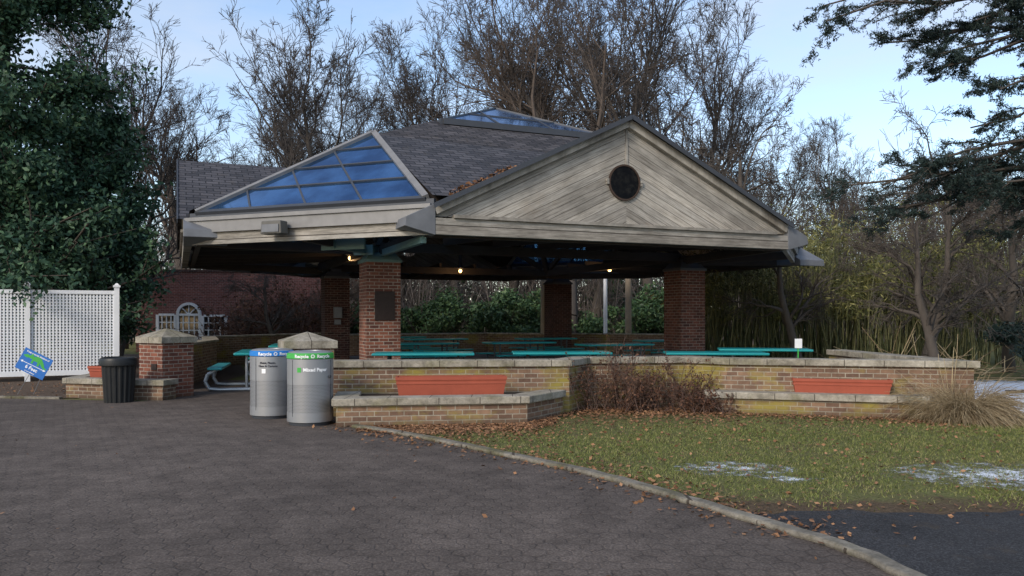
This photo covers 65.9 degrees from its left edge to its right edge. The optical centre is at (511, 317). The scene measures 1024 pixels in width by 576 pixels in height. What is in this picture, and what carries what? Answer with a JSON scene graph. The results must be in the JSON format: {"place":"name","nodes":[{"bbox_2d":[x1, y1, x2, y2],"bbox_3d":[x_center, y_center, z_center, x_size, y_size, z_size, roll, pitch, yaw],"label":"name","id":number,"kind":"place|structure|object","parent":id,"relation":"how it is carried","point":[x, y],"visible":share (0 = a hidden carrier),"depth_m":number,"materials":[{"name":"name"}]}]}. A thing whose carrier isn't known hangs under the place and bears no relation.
{"place":"outdoors","nodes":[
{"label":"outdoors","id":0,"kind":"place"},
{"bbox_2d":[0,380,892,575],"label":"paved path","id":1,"kind":"structure","parent":0,"point":[243,495],"depth_m":6.52,"materials":[{"name":"grey asphalt"}]},
{"bbox_2d":[0,396,62,398],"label":"kerb","id":2,"kind":"structure","parent":1,"relation":"on","point":[31,397],"depth_m":15.45,"materials":[{"name":"concrete"}]},
{"bbox_2d":[98,356,138,402],"bbox_3d":[-7.420,1.171,14.900,0.684,0.850,0.684,0,0,0],"label":"litter bin","id":3,"kind":"object","parent":1,"relation":"on","point":[118,377],"visible":1,"depth_m":14.67,"materials":[{"name":"black plastic"}]},
{"bbox_2d":[62,374,177,400],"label":"planter wall","id":4,"kind":"structure","parent":1,"relation":"on","point":[85,386],"depth_m":15.42,"materials":[{"name":"beige brick"}]},
{"bbox_2d":[87,365,101,376],"bbox_3d":[-8.300,1.118,16.100,0.340,0.280,0.600,0,0,10],"label":"flower trough","id":5,"kind":"object","parent":4,"relation":"on","point":[95,371],"visible":0.34,"depth_m":15.83,"materials":[{"name":"ceramic"}]},
{"bbox_2d":[203,349,251,390],"bbox_3d":[-5.800,1.180,17.900,2.076,0.840,1.900,0,0,-14],"label":"picnic table","id":6,"kind":"object","parent":1,"relation":"on","point":[215,368],"visible":0.45,"depth_m":17.16,"materials":[{"name":"teal plastic"}]},
{"bbox_2d":[249,348,293,418],"bbox_3d":[-3.842,1.046,12.648,0.702,1.100,0.698,0,0,0],"label":"recycling bin","id":7,"kind":"object","parent":1,"relation":"on","point":[268,383],"visible":0.92,"depth_m":12.35,"materials":[{"name":"metal"}]},
{"bbox_2d":[278,332,337,359],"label":"brick pier","id":8,"kind":"structure","parent":1,"relation":"on","point":[307,341],"depth_m":12.97,"materials":[{"name":"stone"}]},
{"bbox_2d":[286,350,333,425],"bbox_3d":[-3.027,1.046,11.848,0.694,1.100,0.698,0,0,0],"label":"recycling bin","id":9,"kind":"object","parent":1,"relation":"on","point":[309,385],"visible":1,"depth_m":11.56,"materials":[{"name":"metal"}]},
{"bbox_2d":[351,424,926,575],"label":"kerb","id":10,"kind":"structure","parent":1,"relation":"on","point":[886,564],"depth_m":6.51,"materials":[{"name":"concrete"}]},
{"bbox_2d":[350,352,663,359],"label":"pavilion floor","id":11,"kind":"structure","parent":0,"point":[479,356],"depth_m":28.50,"materials":[{"name":"concrete"}]},
{"bbox_2d":[371,351,473,358],"bbox_3d":[-1.672,1.056,15.000,1.900,0.778,1.750,0,0,-4],"label":"picnic table","id":12,"kind":"object","parent":11,"relation":"on","point":[389,355],"visible":0.23,"depth_m":14.64,"materials":[{"name":"teal plastic"}]},
{"bbox_2d":[401,342,465,358],"bbox_3d":[-2.400,1.056,20.800,1.900,0.778,1.750,0,0,-23],"label":"picnic table","id":13,"kind":"object","parent":11,"relation":"on","point":[425,343],"visible":0.33,"depth_m":20.46,"materials":[{"name":"teal plastic"}]},
{"bbox_2d":[401,338,473,358],"bbox_3d":[-2.400,1.056,25.000,1.900,0.778,1.750,0,0,-23],"label":"picnic table","id":14,"kind":"object","parent":11,"relation":"on","point":[419,349],"visible":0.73,"depth_m":24.89,"materials":[{"name":"teal plastic"}]},
{"bbox_2d":[177,107,823,359],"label":"picnic pavilion","id":15,"kind":"structure","parent":11,"relation":"on","point":[494,194],"depth_m":17.03,"materials":[{"name":"wood"}]},
{"bbox_2d":[476,341,557,358],"bbox_3d":[0.200,1.056,21.600,1.900,0.778,1.750,0,0,-23],"label":"picnic table","id":16,"kind":"object","parent":11,"relation":"on","point":[514,342],"visible":0.59,"depth_m":21.40,"materials":[{"name":"teal plastic"}]},
{"bbox_2d":[509,337,584,358],"bbox_3d":[1.100,1.056,25.600,1.900,0.778,1.750,0,0,-23],"label":"picnic table","id":17,"kind":"object","parent":11,"relation":"on","point":[560,348],"visible":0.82,"depth_m":25.32,"materials":[{"name":"teal plastic"}]},
{"bbox_2d":[512,351,612,358],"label":"picnic table","id":18,"kind":"object","parent":11,"relation":"on","point":[529,353],"visible":0.21,"depth_m":15.03,"materials":[{"name":"teal plastic"}]},
{"bbox_2d":[566,343,654,356],"bbox_3d":[2.600,1.056,20.000,1.900,0.778,1.750,0,0,-23],"label":"picnic table","id":19,"kind":"object","parent":11,"relation":"on","point":[619,344],"visible":0.35,"depth_m":19.96,"materials":[{"name":"teal plastic"}]},
{"bbox_2d":[625,339,663,355],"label":"picnic table","id":20,"kind":"object","parent":11,"relation":"on","point":[651,349],"visible":0.43,"depth_m":23.41,"materials":[{"name":"teal plastic"}]},
{"bbox_2d":[663,351,769,357],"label":"picnic table","id":21,"kind":"object","parent":11,"relation":"on","point":[746,353],"visible":0.21,"depth_m":14.92,"materials":[{"name":"teal plastic"}]},
{"bbox_2d":[717,348,813,357],"bbox_3d":[5.390,1.056,16.900,1.900,0.778,1.750,0,0,12],"label":"picnic table","id":22,"kind":"object","parent":11,"relation":"on","point":[794,350],"visible":0.26,"depth_m":16.61,"materials":[{"name":"teal plastic"}]},
{"bbox_2d":[10,0,1023,306],"label":"sky","id":23,"kind":"structure","parent":0,"point":[849,76],"materials":[{"name":"blue"}]},
{"bbox_2d":[16,320,1023,514],"bbox_3d":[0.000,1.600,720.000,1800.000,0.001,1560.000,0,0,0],"label":"ground","id":24,"kind":"structure","parent":0,"point":[948,500],"depth_m":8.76,"materials":[{"name":"green plant"}]},
{"bbox_2d":[23,0,220,348],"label":"bare tree","id":25,"kind":"object","parent":24,"relation":"on","point":[149,101],"visible":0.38,"depth_m":38.11,"materials":[{"name":"brown plant"}]},
{"bbox_2d":[0,354,244,397],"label":"mulch bed","id":26,"kind":"object","parent":24,"relation":"on","point":[230,372],"visible":0.25,"depth_m":19.23,"materials":[{"name":"brown soil"}]},
{"bbox_2d":[15,347,52,392],"bbox_3d":[-9.869,1.109,16.305,0.746,0.989,0.028,0,0,-8],"label":"yard sign","id":27,"kind":"object","parent":26,"relation":"on","point":[33,363],"visible":1,"depth_m":16.30,"materials":[{"name":"blue plastic"}]},
{"bbox_2d":[0,282,120,381],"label":"lattice fence","id":28,"kind":"object","parent":26,"relation":"on","point":[28,329],"visible":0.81,"depth_m":19.88,"materials":[{"name":"white paint"}]},
{"bbox_2d":[0,0,173,370],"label":"evergreen tree","id":29,"kind":"object","parent":26,"relation":"on","point":[34,191],"visible":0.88,"depth_m":23.04,"materials":[{"name":"green plant"}]},
{"bbox_2d":[16,97,175,363],"bbox_3d":[-14.168,-2.976,26.600,5.507,9.364,5.826,0,0,-40],"label":"evergreen tree","id":30,"kind":"object","parent":26,"relation":"on","point":[107,121],"visible":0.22,"depth_m":26.49,"materials":[{"name":"green plant"}]},
{"bbox_2d":[119,82,234,355],"bbox_3d":[-13.595,-4.033,31.617,5.017,11.468,8.746,0,0,6],"label":"bare tree","id":31,"kind":"object","parent":26,"relation":"on","point":[169,164],"visible":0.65,"depth_m":31.53,"materials":[{"name":"brown plant"}]},
{"bbox_2d":[194,333,320,382],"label":"garden wall","id":32,"kind":"structure","parent":26,"relation":"on","point":[209,351],"depth_m":25.92,"materials":[{"name":"beige brick"}]},
{"bbox_2d":[135,328,196,396],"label":"brick pier","id":33,"kind":"structure","parent":24,"relation":"on","point":[166,353],"depth_m":15.73,"materials":[{"name":"brick"}]},
{"bbox_2d":[110,66,251,268],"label":"bare tree","id":34,"kind":"object","parent":24,"relation":"on","point":[169,192],"visible":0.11,"depth_m":49.96,"materials":[{"name":"brown plant"}]},
{"bbox_2d":[173,295,274,339],"bbox_3d":[-12.257,0.340,34.950,4.666,2.647,3.452,0,0,0],"label":"tall shrub","id":35,"kind":"object","parent":24,"relation":"on","point":[223,328],"visible":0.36,"depth_m":34.50,"materials":[{"name":"brown plant"}]},
{"bbox_2d":[136,269,320,351],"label":"brick building","id":36,"kind":"structure","parent":24,"relation":"on","point":[178,311],"depth_m":36.14,"materials":[{"name":"red brick"}]},
{"bbox_2d":[156,314,176,330],"bbox_3d":[-15.767,0.394,36.009,1.000,1.132,0.111,0,0,-3],"label":"window","id":37,"kind":"structure","parent":36,"relation":"in","point":[164,321],"depth_m":36.00,"materials":[{"name":"white glass"}]},
{"bbox_2d":[176,302,201,338],"bbox_3d":[-14.762,0.164,36.054,1.200,1.690,0.120,0,0,-3],"label":"window","id":38,"kind":"structure","parent":36,"relation":"in","point":[186,315],"depth_m":36.06,"materials":[{"name":"white glass"}]},
{"bbox_2d":[200,315,227,336],"bbox_3d":[-13.611,0.419,36.116,1.250,1.083,0.111,0,0,-3],"label":"window","id":39,"kind":"structure","parent":36,"relation":"in","point":[204,319],"depth_m":36.13,"materials":[{"name":"white glass"}]},
{"bbox_2d":[207,130,304,165],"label":"bare tree","id":40,"kind":"object","parent":24,"relation":"on","point":[258,158],"visible":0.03,"depth_m":56.81,"materials":[{"name":"brown plant"}]},
{"bbox_2d":[201,282,320,335],"bbox_3d":[-11.081,0.005,35.119,5.248,3.231,4.942,0,0,0],"label":"tall shrub","id":41,"kind":"object","parent":24,"relation":"on","point":[231,322],"visible":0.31,"depth_m":34.32,"materials":[{"name":"brown plant"}]},
{"bbox_2d":[211,271,320,334],"bbox_3d":[-9.457,-0.528,30.982,4.417,4.468,2.431,0,0,-30],"label":"bare tree","id":42,"kind":"object","parent":24,"relation":"on","point":[268,323],"visible":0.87,"depth_m":30.92,"materials":[{"name":"brown plant"}]},
{"bbox_2d":[228,276,320,333],"bbox_3d":[-9.827,-0.233,34.372,4.910,3.707,3.237,0,0,0],"label":"tall shrub","id":43,"kind":"object","parent":24,"relation":"on","point":[280,292],"visible":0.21,"depth_m":33.97,"materials":[{"name":"brown plant"}]},
{"bbox_2d":[194,67,361,166],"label":"bare tree","id":44,"kind":"object","parent":24,"relation":"on","point":[315,148],"visible":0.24,"depth_m":47.51,"materials":[{"name":"brown plant"}]},
{"bbox_2d":[227,276,358,333],"bbox_3d":[-8.773,-0.354,32.859,7.636,3.948,4.478,0,0,0],"label":"tall shrub","id":45,"kind":"object","parent":24,"relation":"on","point":[305,327],"visible":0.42,"depth_m":32.79,"materials":[{"name":"brown plant"}]},
{"bbox_2d":[234,276,358,332],"bbox_3d":[-9.099,-0.443,34.947,6.360,4.125,4.316,0,0,0],"label":"tall shrub","id":46,"kind":"object","parent":24,"relation":"on","point":[309,312],"visible":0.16,"depth_m":34.33,"materials":[{"name":"brown plant"}]},
{"bbox_2d":[201,0,408,167],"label":"bare tree","id":47,"kind":"object","parent":24,"relation":"on","point":[297,96],"visible":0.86,"depth_m":38.64,"materials":[{"name":"brown plant"}]},
{"bbox_2d":[241,52,379,167],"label":"bare tree","id":48,"kind":"object","parent":24,"relation":"on","point":[275,154],"visible":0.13,"depth_m":52.06,"materials":[{"name":"brown plant"}]},
{"bbox_2d":[297,278,358,324],"bbox_3d":[-7.284,-0.395,32.788,4.141,4.188,2.279,0,0,36],"label":"bare tree","id":49,"kind":"object","parent":24,"relation":"on","point":[354,295],"visible":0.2,"depth_m":32.43,"materials":[{"name":"brown plant"}]},
{"bbox_2d":[294,53,403,300],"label":"bare tree","id":50,"kind":"object","parent":24,"relation":"on","point":[359,91],"visible":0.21,"depth_m":55.80,"materials":[{"name":"brown plant"}]},
{"bbox_2d":[316,86,429,296],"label":"bare tree","id":51,"kind":"object","parent":24,"relation":"on","point":[365,122],"visible":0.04,"depth_m":56.61,"materials":[{"name":"brown plant"}]},
{"bbox_2d":[350,305,410,333],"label":"evergreen shrub","id":52,"kind":"object","parent":24,"relation":"on","point":[354,329],"visible":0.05,"depth_m":38.28,"materials":[{"name":"green plant"}]},
{"bbox_2d":[339,53,452,316],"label":"bare tree","id":53,"kind":"object","parent":24,"relation":"on","point":[390,121],"visible":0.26,"depth_m":44.78,"materials":[{"name":"brown plant"}]},
{"bbox_2d":[401,298,470,332],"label":"evergreen shrub","id":54,"kind":"object","parent":24,"relation":"on","point":[416,320],"visible":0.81,"depth_m":36.35,"materials":[{"name":"green plant"}]},
{"bbox_2d":[360,3,522,332],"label":"bare tree","id":55,"kind":"object","parent":24,"relation":"on","point":[410,114],"visible":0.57,"depth_m":44.69,"materials":[{"name":"brown plant"}]},
{"bbox_2d":[331,389,565,426],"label":"planter wall","id":56,"kind":"structure","parent":24,"relation":"on","point":[354,407],"depth_m":11.71,"materials":[{"name":"beige brick"}]},
{"bbox_2d":[395,375,506,395],"bbox_3d":[-0.950,1.073,12.350,1.720,0.310,0.340,0,0,-6],"label":"flower trough","id":57,"kind":"object","parent":56,"relation":"on","point":[448,384],"visible":0.95,"depth_m":12.21,"materials":[{"name":"ceramic"}]},
{"bbox_2d":[420,286,501,332],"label":"evergreen shrub","id":58,"kind":"object","parent":24,"relation":"on","point":[450,300],"visible":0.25,"depth_m":37.01,"materials":[{"name":"green plant"}]},
{"bbox_2d":[459,298,540,332],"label":"evergreen shrub","id":59,"kind":"object","parent":24,"relation":"on","point":[495,321],"visible":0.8,"depth_m":35.78,"materials":[{"name":"green plant"}]},
{"bbox_2d":[408,20,596,128],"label":"bare tree","id":60,"kind":"object","parent":24,"relation":"on","point":[455,53],"visible":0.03,"depth_m":66.39,"materials":[{"name":"brown plant"}]},
{"bbox_2d":[350,333,663,355],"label":"garden wall","id":61,"kind":"structure","parent":24,"relation":"on","point":[474,341],"depth_m":32.01,"materials":[{"name":"beige brick"}]},
{"bbox_2d":[0,382,1023,575],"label":"fallen leaves","id":62,"kind":"object","parent":24,"relation":"on","point":[530,425],"visible":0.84,"depth_m":11.00,"materials":[{"name":"brown plant"}]},
{"bbox_2d":[488,284,540,332],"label":"evergreen shrub","id":63,"kind":"object","parent":24,"relation":"on","point":[513,300],"visible":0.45,"depth_m":36.81,"materials":[{"name":"green plant"}]},
{"bbox_2d":[426,0,605,296],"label":"bare tree","id":64,"kind":"object","parent":24,"relation":"on","point":[472,39],"visible":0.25,"depth_m":50.63,"materials":[{"name":"brown plant"}]},
{"bbox_2d":[16,125,1023,344],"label":"distant woodland","id":65,"kind":"object","parent":24,"relation":"on","point":[414,289],"visible":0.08,"depth_m":47.19,"materials":[{"name":"brown plant"}]},
{"bbox_2d":[466,14,614,296],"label":"bare tree","id":66,"kind":"object","parent":24,"relation":"on","point":[515,284],"visible":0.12,"depth_m":49.96,"materials":[{"name":"brown plant"}]},
{"bbox_2d":[541,280,545,332],"bbox_3d":[1.382,-0.594,33.000,0.680,4.387,0.680,0,0,0],"label":"post","id":67,"kind":"object","parent":24,"relation":"on","point":[542,306],"visible":0.05,"depth_m":32.85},
{"bbox_2d":[414,0,689,332],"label":"bare tree","id":68,"kind":"object","parent":24,"relation":"on","point":[534,104],"visible":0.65,"depth_m":40.85,"materials":[{"name":"brown plant"}]},
{"bbox_2d":[111,278,1022,341],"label":"distant hedge","id":69,"kind":"object","parent":24,"relation":"on","point":[623,304],"visible":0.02,"depth_m":51.36,"materials":[{"name":"green plant"}]},
{"bbox_2d":[532,306,624,332],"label":"evergreen shrub","id":70,"kind":"object","parent":24,"relation":"on","point":[587,322],"visible":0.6,"depth_m":37.25,"materials":[{"name":"green plant"}]},
{"bbox_2d":[565,352,630,412],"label":"bare shrub","id":71,"kind":"object","parent":24,"relation":"on","point":[587,400],"visible":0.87,"depth_m":13.33,"materials":[{"name":"brown plant"}]},
{"bbox_2d":[498,0,710,317],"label":"bare tree","id":72,"kind":"object","parent":24,"relation":"on","point":[668,15],"visible":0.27,"depth_m":44.17,"materials":[{"name":"brown plant"}]},
{"bbox_2d":[603,279,606,332],"bbox_3d":[4.020,-0.636,34.000,0.306,4.472,0.306,0,0,0],"label":"post","id":73,"kind":"object","parent":24,"relation":"on","point":[604,305],"visible":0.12,"depth_m":33.93,"materials":[{"name":"grey metal"}]},
{"bbox_2d":[500,0,712,324],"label":"bare tree","id":74,"kind":"object","parent":24,"relation":"on","point":[558,42],"visible":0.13,"depth_m":50.64,"materials":[{"name":"brown plant"}]},
{"bbox_2d":[625,279,631,333],"bbox_3d":[4.861,-0.594,33.000,0.476,4.387,0.476,0,0,0],"label":"post","id":75,"kind":"object","parent":24,"relation":"on","point":[628,321],"visible":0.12,"depth_m":32.89,"materials":[{"name":"grey metal"}]},
{"bbox_2d":[585,334,677,411],"bbox_3d":[2.072,0.912,13.570,1.188,1.391,2.014,0,0,-37],"label":"bare shrub","id":76,"kind":"object","parent":24,"relation":"on","point":[632,368],"visible":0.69,"depth_m":13.47,"materials":[{"name":"brown plant"}]},
{"bbox_2d":[617,285,663,333],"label":"evergreen shrub","id":77,"kind":"object","parent":24,"relation":"on","point":[645,313],"visible":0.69,"depth_m":35.99,"materials":[{"name":"green plant"}]},
{"bbox_2d":[532,0,749,332],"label":"bare tree","id":78,"kind":"object","parent":24,"relation":"on","point":[636,92],"visible":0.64,"depth_m":39.49,"materials":[{"name":"brown plant"}]},
{"bbox_2d":[611,368,684,413],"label":"bare shrub","id":79,"kind":"object","parent":24,"relation":"on","point":[631,405],"visible":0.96,"depth_m":13.15,"materials":[{"name":"brown plant"}]},
{"bbox_2d":[333,349,979,415],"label":"garden wall","id":80,"kind":"structure","parent":24,"relation":"on","point":[373,376],"depth_m":13.04,"materials":[{"name":"beige brick"}]},
{"bbox_2d":[609,342,713,409],"bbox_3d":[2.657,1.029,13.807,1.788,1.226,1.632,0,0,29],"label":"bare shrub","id":81,"kind":"object","parent":24,"relation":"on","point":[658,381],"visible":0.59,"depth_m":13.59,"materials":[{"name":"brown plant"}]},
{"bbox_2d":[636,281,728,331],"bbox_3d":[8.243,-0.065,38.037,4.752,3.379,4.518,0,0,23],"label":"evergreen shrub","id":82,"kind":"object","parent":24,"relation":"on","point":[649,291],"visible":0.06,"depth_m":36.95,"materials":[{"name":"green plant"}]},
{"bbox_2d":[660,359,720,411],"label":"bare shrub","id":83,"kind":"object","parent":24,"relation":"on","point":[680,392],"visible":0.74,"depth_m":13.54,"materials":[{"name":"brown plant"}]},
{"bbox_2d":[624,0,779,189],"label":"bare tree","id":84,"kind":"object","parent":24,"relation":"on","point":[711,33],"visible":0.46,"depth_m":53.84,"materials":[{"name":"brown plant"}]},
{"bbox_2d":[668,381,741,414],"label":"bare shrub","id":85,"kind":"object","parent":24,"relation":"on","point":[710,404],"visible":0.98,"depth_m":13.06,"materials":[{"name":"brown plant"}]},
{"bbox_2d":[673,55,796,341],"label":"bare tree","id":86,"kind":"object","parent":24,"relation":"on","point":[751,129],"visible":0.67,"depth_m":51.24,"materials":[{"name":"brown plant"}]},
{"bbox_2d":[710,131,774,321],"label":"bare tree","id":87,"kind":"object","parent":24,"relation":"on","point":[754,177],"visible":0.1,"depth_m":55.24,"materials":[{"name":"brown plant"}]},
{"bbox_2d":[662,74,857,343],"bbox_3d":[9.858,-3.720,31.955,11.043,11.169,6.077,0,0,-30],"label":"bare tree","id":88,"kind":"object","parent":24,"relation":"on","point":[740,182],"visible":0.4,"depth_m":31.08,"materials":[{"name":"brown plant"}]},
{"bbox_2d":[716,129,832,344],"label":"bare tree","id":89,"kind":"object","parent":24,"relation":"on","point":[801,175],"visible":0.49,"depth_m":43.68,"materials":[{"name":"brown plant"}]},
{"bbox_2d":[707,171,868,357],"bbox_3d":[8.649,-1.326,24.646,6.074,6.143,3.342,0,0,-18],"label":"bare tree","id":90,"kind":"object","parent":24,"relation":"on","point":[788,323],"visible":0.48,"depth_m":24.62,"materials":[{"name":"brown plant"}]},
{"bbox_2d":[704,389,940,418],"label":"planter wall","id":91,"kind":"structure","parent":24,"relation":"on","point":[808,403],"depth_m":12.79,"materials":[{"name":"beige brick"}]},
{"bbox_2d":[792,377,892,393],"bbox_3d":[5.420,1.153,13.020,1.520,0.290,0.340,0,0,16],"label":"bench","id":92,"kind":"object","parent":91,"relation":"on","point":[850,386],"visible":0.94,"depth_m":12.87,"materials":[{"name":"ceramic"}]},
{"bbox_2d":[779,112,885,261],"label":"bare tree","id":93,"kind":"object","parent":24,"relation":"on","point":[835,129],"visible":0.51,"depth_m":51.86,"materials":[{"name":"brown plant"}]},
{"bbox_2d":[641,176,1023,365],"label":"bamboo grove","id":94,"kind":"object","parent":24,"relation":"on","point":[739,284],"visible":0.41,"depth_m":26.72,"materials":[{"name":"green plant"}]},
{"bbox_2d":[813,154,886,330],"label":"bare tree","id":95,"kind":"object","parent":24,"relation":"on","point":[851,165],"visible":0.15,"depth_m":65.91,"materials":[{"name":"brown plant"}]},
{"bbox_2d":[811,174,935,345],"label":"bare tree","id":96,"kind":"object","parent":24,"relation":"on","point":[864,213],"visible":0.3,"depth_m":40.43,"materials":[{"name":"brown plant"}]},
{"bbox_2d":[792,0,1023,244],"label":"cedar tree","id":97,"kind":"object","parent":24,"relation":"on","point":[988,173],"visible":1,"depth_m":12.11,"materials":[{"name":"green plant"}]},
{"bbox_2d":[802,320,1023,380],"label":"cut bamboo canes","id":98,"kind":"object","parent":24,"relation":"on","point":[975,370],"visible":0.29,"depth_m":21.78,"materials":[{"name":"plant"}]},
{"bbox_2d":[815,155,1023,357],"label":"bare tree","id":99,"kind":"object","parent":24,"relation":"on","point":[927,323],"visible":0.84,"depth_m":19.31,"materials":[{"name":"brown plant"}]},
{"bbox_2d":[847,155,1023,356],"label":"bare tree","id":100,"kind":"object","parent":24,"relation":"on","point":[941,317],"visible":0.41,"depth_m":24.04,"materials":[{"name":"brown plant"}]},
{"bbox_2d":[860,85,1023,356],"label":"bare tree","id":101,"kind":"object","parent":24,"relation":"on","point":[907,113],"visible":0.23,"depth_m":31.76,"materials":[{"name":"brown plant"}]},
{"bbox_2d":[870,353,1023,429],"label":"ornamental grass","id":102,"kind":"object","parent":24,"relation":"on","point":[1000,414],"depth_m":11.89,"materials":[{"name":"plant"}]},
{"bbox_2d":[924,137,1023,295],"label":"bare tree","id":103,"kind":"object","parent":24,"relation":"on","point":[970,205],"visible":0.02,"depth_m":47.07,"materials":[{"name":"brown plant"}]},
{"bbox_2d":[928,155,1023,372],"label":"bare tree","id":104,"kind":"object","parent":24,"relation":"on","point":[1008,306],"visible":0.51,"depth_m":22.58,"materials":[{"name":"brown plant"}]},
{"bbox_2d":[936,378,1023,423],"bbox_3d":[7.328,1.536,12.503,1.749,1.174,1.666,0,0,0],"label":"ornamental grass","id":105,"kind":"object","parent":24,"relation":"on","point":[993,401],"depth_m":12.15,"materials":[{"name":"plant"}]},
{"bbox_2d":[983,320,1023,361],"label":"evergreen shrub","id":106,"kind":"object","parent":24,"relation":"on","point":[1014,337],"visible":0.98,"depth_m":21.34,"materials":[{"name":"green plant"}]},
{"bbox_2d":[744,509,1023,575],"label":"asphalt path","id":107,"kind":"structure","parent":0,"point":[977,544],"depth_m":5.74,"materials":[{"name":"grey asphalt"}]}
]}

